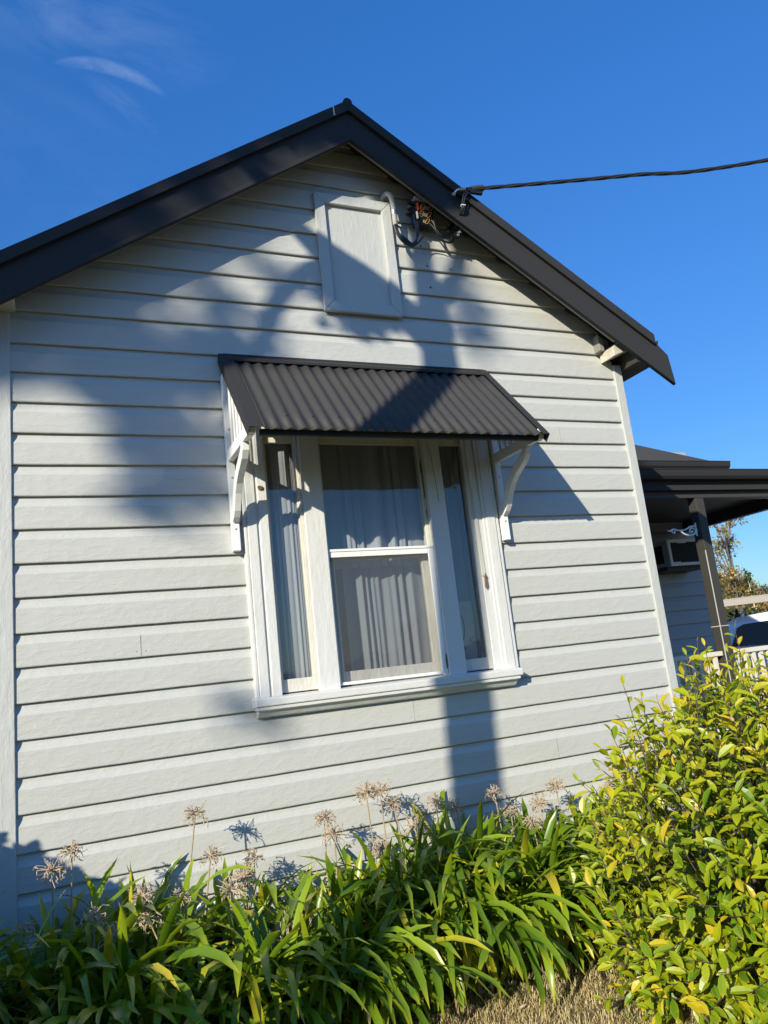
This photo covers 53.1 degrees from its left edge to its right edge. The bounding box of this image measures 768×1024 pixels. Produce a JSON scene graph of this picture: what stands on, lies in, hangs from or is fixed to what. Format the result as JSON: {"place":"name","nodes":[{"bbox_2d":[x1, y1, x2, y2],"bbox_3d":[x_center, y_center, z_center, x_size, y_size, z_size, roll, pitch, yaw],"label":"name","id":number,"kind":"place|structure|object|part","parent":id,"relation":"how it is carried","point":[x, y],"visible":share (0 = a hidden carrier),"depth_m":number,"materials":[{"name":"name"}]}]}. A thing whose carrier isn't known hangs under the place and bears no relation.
{"place":"outdoors","nodes":[
{"label":"outdoors","id":0,"kind":"place"},
{"bbox_2d":[196,897,253,916],"bbox_3d":[-0.812,2.036,3.961,0.303,0.124,0.093,-1,-13,-24],"label":"white tub","id":1,"kind":"object","parent":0,"point":[200,906],"visible":0.12,"depth_m":3.91,"materials":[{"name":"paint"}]},
{"bbox_2d":[0,0,767,587],"label":"sky","id":2,"kind":"structure","parent":0,"point":[103,102],"materials":[{"name":"blue"}]},
{"bbox_2d":[396,716,767,1023],"bbox_3d":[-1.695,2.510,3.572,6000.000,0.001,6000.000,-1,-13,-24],"label":"ground","id":3,"kind":"structure","parent":0,"point":[562,1001],"depth_m":3.49,"materials":[{"name":"beige plant"}]},
{"bbox_2d":[0,883,275,1023],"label":"agapanthus plant","id":4,"kind":"object","parent":3,"relation":"on","point":[124,1003],"visible":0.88,"depth_m":2.96,"materials":[{"name":"green plant"}]},
{"bbox_2d":[58,865,444,1023],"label":"agapanthus plant","id":5,"kind":"object","parent":3,"relation":"on","point":[252,995],"visible":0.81,"depth_m":3.11,"materials":[{"name":"green plant"}]},
{"bbox_2d":[229,870,510,1023],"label":"agapanthus plant","id":6,"kind":"object","parent":3,"relation":"on","point":[400,984],"visible":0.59,"depth_m":3.22,"materials":[{"name":"green plant"}]},
{"bbox_2d":[0,98,767,994],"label":"weatherboard house","id":7,"kind":"structure","parent":3,"relation":"on","point":[178,350],"depth_m":4.67,"materials":[{"name":"paint"}]},
{"bbox_2d":[264,444,315,693],"bbox_3d":[-0.593,0.293,4.680,0.329,1.680,0.034,-1,-13,-24],"label":"curtain","id":8,"kind":"object","parent":7,"relation":"hanging from","point":[294,642],"visible":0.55,"depth_m":4.68,"materials":[{"name":"white fabric"}]},
{"bbox_2d":[319,445,424,568],"bbox_3d":[-0.071,-0.086,5.069,0.807,0.900,0.073,-1,-13,-24],"label":"curtain","id":9,"kind":"object","parent":7,"relation":"hanging from","point":[371,496],"visible":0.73,"depth_m":5.06,"materials":[{"name":"white fabric"}]},
{"bbox_2d":[234,377,523,718],"bbox_3d":[-0.037,0.146,4.896,1.774,2.067,0.198,-1,-13,-24],"label":"window","id":10,"kind":"structure","parent":7,"relation":"in","point":[449,665],"depth_m":4.77,"materials":[{"name":"paint"}]},
{"bbox_2d":[342,562,434,684],"bbox_3d":[0.068,0.731,4.974,0.626,0.800,0.074,-1,-13,-24],"label":"curtain","id":11,"kind":"object","parent":7,"relation":"hanging from","point":[387,625],"visible":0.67,"depth_m":4.96,"materials":[{"name":"white fabric"}]},
{"bbox_2d":[380,191,397,225],"bbox_3d":[0.043,-2.132,5.429,0.080,0.284,0.116,-1,-13,-24],"label":"conduit","id":12,"kind":"object","parent":7,"relation":"attached to","point":[384,195],"visible":1,"depth_m":5.39,"materials":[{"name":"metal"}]},
{"bbox_2d":[405,195,433,229],"bbox_3d":[0.254,-2.142,5.482,0.231,0.231,0.131,-1,-13,-24],"label":"junction box","id":13,"kind":"object","parent":7,"relation":"attached to","point":[420,210],"visible":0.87,"depth_m":5.45,"materials":[{"name":"black plastic"}]},
{"bbox_2d":[394,218,453,247],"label":"service cables","id":14,"kind":"object","parent":13,"relation":"hanging from","point":[405,241],"visible":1,"depth_m":5.41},
{"bbox_2d":[446,223,460,238],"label":"cable clamps","id":15,"kind":"object","parent":7,"relation":"attached to","point":[453,233],"visible":0.93,"depth_m":5.52,"materials":[{"name":"black plastic"}]},
{"bbox_2d":[439,447,485,671],"bbox_3d":[0.490,0.277,5.194,0.328,1.680,0.044,-1,-13,-24],"label":"curtain","id":16,"kind":"object","parent":7,"relation":"hanging from","point":[460,546],"visible":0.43,"depth_m":5.23,"materials":[{"name":"white fabric"}]},
{"bbox_2d":[458,601,478,658],"bbox_3d":[0.541,0.776,5.061,0.130,0.375,0.009,-1,-13,-24],"label":"paper sign","id":17,"kind":"object","parent":7,"relation":"attached to","point":[468,630],"visible":0.77,"depth_m":5.07,"materials":[{"name":"grey"}]},
{"bbox_2d":[452,185,484,196],"bbox_3d":[0.596,-2.285,5.463,0.253,0.102,0.051,-3,-12,-17],"label":"strain clamp","id":18,"kind":"object","parent":7,"relation":"attached to","point":[477,190],"visible":1,"depth_m":5.46,"materials":[{"name":"metal"}]},
{"bbox_2d":[454,191,468,228],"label":"drop cables","id":19,"kind":"object","parent":18,"relation":"hanging from","point":[462,205],"visible":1,"depth_m":5.44,"materials":[{"name":"black plastic"}]},
{"bbox_2d":[484,158,767,189],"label":"overhead cable","id":20,"kind":"object","parent":18,"relation":"attached to","point":[619,176],"visible":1,"depth_m":5.55,"materials":[{"name":"black rubber"}]},
{"bbox_2d":[653,538,700,573],"bbox_3d":[3.831,0.585,10.063,0.700,0.384,0.480,-1,-13,-24],"label":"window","id":21,"kind":"structure","parent":7,"relation":"attached to","point":[672,556],"depth_m":9.84,"materials":[{"name":"white paint"}]},
{"bbox_2d":[667,523,697,535],"bbox_3d":[3.058,0.186,7.881,0.401,0.145,0.016,-1,-13,-24],"label":"scroll bracket","id":22,"kind":"object","parent":7,"relation":"attached to","point":[694,528],"visible":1,"depth_m":7.91,"materials":[{"name":"white metal"}]},
{"bbox_2d":[673,645,767,752],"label":"balustrade","id":23,"kind":"object","parent":7,"relation":"attached to","point":[759,649],"visible":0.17,"depth_m":7.63,"materials":[{"name":"beige paint"}]},
{"bbox_2d":[552,619,767,1023],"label":"magnolia shrub","id":24,"kind":"object","parent":3,"relation":"on","point":[726,941],"visible":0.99,"depth_m":3.26,"materials":[{"name":"green plant"}]},
{"bbox_2d":[580,863,758,929],"bbox_3d":[-0.202,2.387,3.895,5.400,0.036,0.670,-1,-13,-24],"label":"garden bed","id":25,"kind":"object","parent":3,"relation":"on","point":[611,924],"visible":0.02,"depth_m":4.74,"materials":[{"name":"soil"}]},
{"bbox_2d":[0,890,92,1023],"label":"agapanthus plant","id":26,"kind":"object","parent":25,"relation":"on","point":[28,978],"visible":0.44,"depth_m":3.07,"materials":[{"name":"green plant"}]},
{"bbox_2d":[0,839,210,1023],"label":"agapanthus plant","id":27,"kind":"object","parent":25,"relation":"on","point":[81,981],"visible":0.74,"depth_m":3.30,"materials":[{"name":"green plant"}]},
{"bbox_2d":[7,800,277,1023],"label":"agapanthus plant","id":28,"kind":"object","parent":25,"relation":"on","point":[136,947],"visible":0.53,"depth_m":3.52,"materials":[{"name":"green plant"}]},
{"bbox_2d":[89,848,379,993],"bbox_3d":[-0.655,2.009,3.555,1.411,0.706,1.046,-1,-13,-24],"label":"agapanthus plant","id":29,"kind":"object","parent":25,"relation":"on","point":[261,895],"visible":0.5,"depth_m":3.72,"materials":[{"name":"green plant"}]},
{"bbox_2d":[205,808,489,1006],"bbox_3d":[-0.277,1.932,3.741,1.240,0.847,1.155,3,-15,-40],"label":"agapanthus plant","id":30,"kind":"object","parent":25,"relation":"on","point":[336,888],"visible":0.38,"depth_m":3.76,"materials":[{"name":"green plant"}]},
{"bbox_2d":[251,778,515,1008],"bbox_3d":[0.112,1.864,3.854,1.502,0.940,1.173,-1,-13,-24],"label":"agapanthus plant","id":31,"kind":"object","parent":25,"relation":"on","point":[399,863],"visible":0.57,"depth_m":3.87,"materials":[{"name":"green plant"}]},
{"bbox_2d":[275,862,541,1023],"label":"agapanthus plant","id":32,"kind":"object","parent":25,"relation":"on","point":[444,926],"visible":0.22,"depth_m":3.39,"materials":[{"name":"green plant"}]},
{"bbox_2d":[362,814,604,1022],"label":"agapanthus plant","id":33,"kind":"object","parent":25,"relation":"on","point":[509,959],"visible":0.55,"depth_m":3.52,"materials":[{"name":"green plant"}]},
{"bbox_2d":[361,789,622,982],"bbox_3d":[0.559,1.915,4.041,1.530,0.818,1.166,-1,-13,-24],"label":"agapanthus plant","id":34,"kind":"object","parent":25,"relation":"on","point":[462,868],"visible":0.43,"depth_m":4.09,"materials":[{"name":"green plant"}]},
{"bbox_2d":[422,802,678,1005],"bbox_3d":[0.803,1.917,3.940,1.439,0.721,1.523,-1,-13,-24],"label":"agapanthus plant","id":35,"kind":"object","parent":25,"relation":"on","point":[549,879],"visible":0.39,"depth_m":3.84,"materials":[{"name":"green plant"}]},
{"bbox_2d":[465,776,686,923],"bbox_3d":[0.979,1.940,4.328,1.379,0.793,0.959,-1,-13,-24],"label":"agapanthus plant","id":36,"kind":"object","parent":25,"relation":"on","point":[538,837],"visible":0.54,"depth_m":4.53,"materials":[{"name":"green plant"}]},
{"bbox_2d":[535,778,748,907],"bbox_3d":[1.567,1.963,4.551,1.231,0.708,1.008,-1,-13,-24],"label":"agapanthus plant","id":37,"kind":"object","parent":25,"relation":"on","point":[608,784],"visible":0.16,"depth_m":4.77,"materials":[{"name":"green plant"}]},
{"bbox_2d":[709,517,767,613],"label":"autumn tree","id":38,"kind":"object","parent":3,"relation":"on","point":[735,586],"visible":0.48,"depth_m":31.73,"materials":[{"name":"brown plant"}]},
{"bbox_2d":[725,604,761,621],"bbox_3d":[13.075,4.727,28.657,5.525,2.609,3.843,-1,-13,-24],"label":"evergreen shrub","id":39,"kind":"object","parent":3,"relation":"on","point":[730,616],"visible":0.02,"depth_m":28.79,"materials":[{"name":"green plant"}]},
{"bbox_2d":[723,594,767,617],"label":"carport","id":40,"kind":"object","parent":3,"relation":"on","point":[740,601],"visible":0.09,"depth_m":22.21,"materials":[{"name":"beige metal"}]},
{"bbox_2d":[728,607,767,697],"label":"white wagon","id":41,"kind":"object","parent":3,"relation":"on","point":[752,630],"visible":0.12,"depth_m":13.47,"materials":[{"name":"paint"}]},
{"bbox_3d":[6.467,2.127,13.448,0.780,0.405,0.151,-11,-12,21],"label":"rear side window","id":42,"kind":"part","parent":41,"relation":"part of","materials":[{"name":"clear glass"}]},
{"bbox_2d":[741,568,756,613],"bbox_3d":[12.962,3.763,26.879,0.488,3.664,0.348,-6,-11,-2],"label":"sapling","id":43,"kind":"object","parent":3,"relation":"on","point":[748,579],"visible":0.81,"depth_m":27.11,"materials":[{"name":"green plant"}]},
{"bbox_3d":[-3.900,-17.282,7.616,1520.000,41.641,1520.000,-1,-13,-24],"label":"hills","id":44,"kind":"structure","parent":0,"visible":0},
{"bbox_2d":[719,573,767,614],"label":"hillside wood","id":45,"kind":"object","parent":44,"relation":"on","point":[763,588],"visible":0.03,"depth_m":525.52,"materials":[{"name":"green plant"}]}
]}

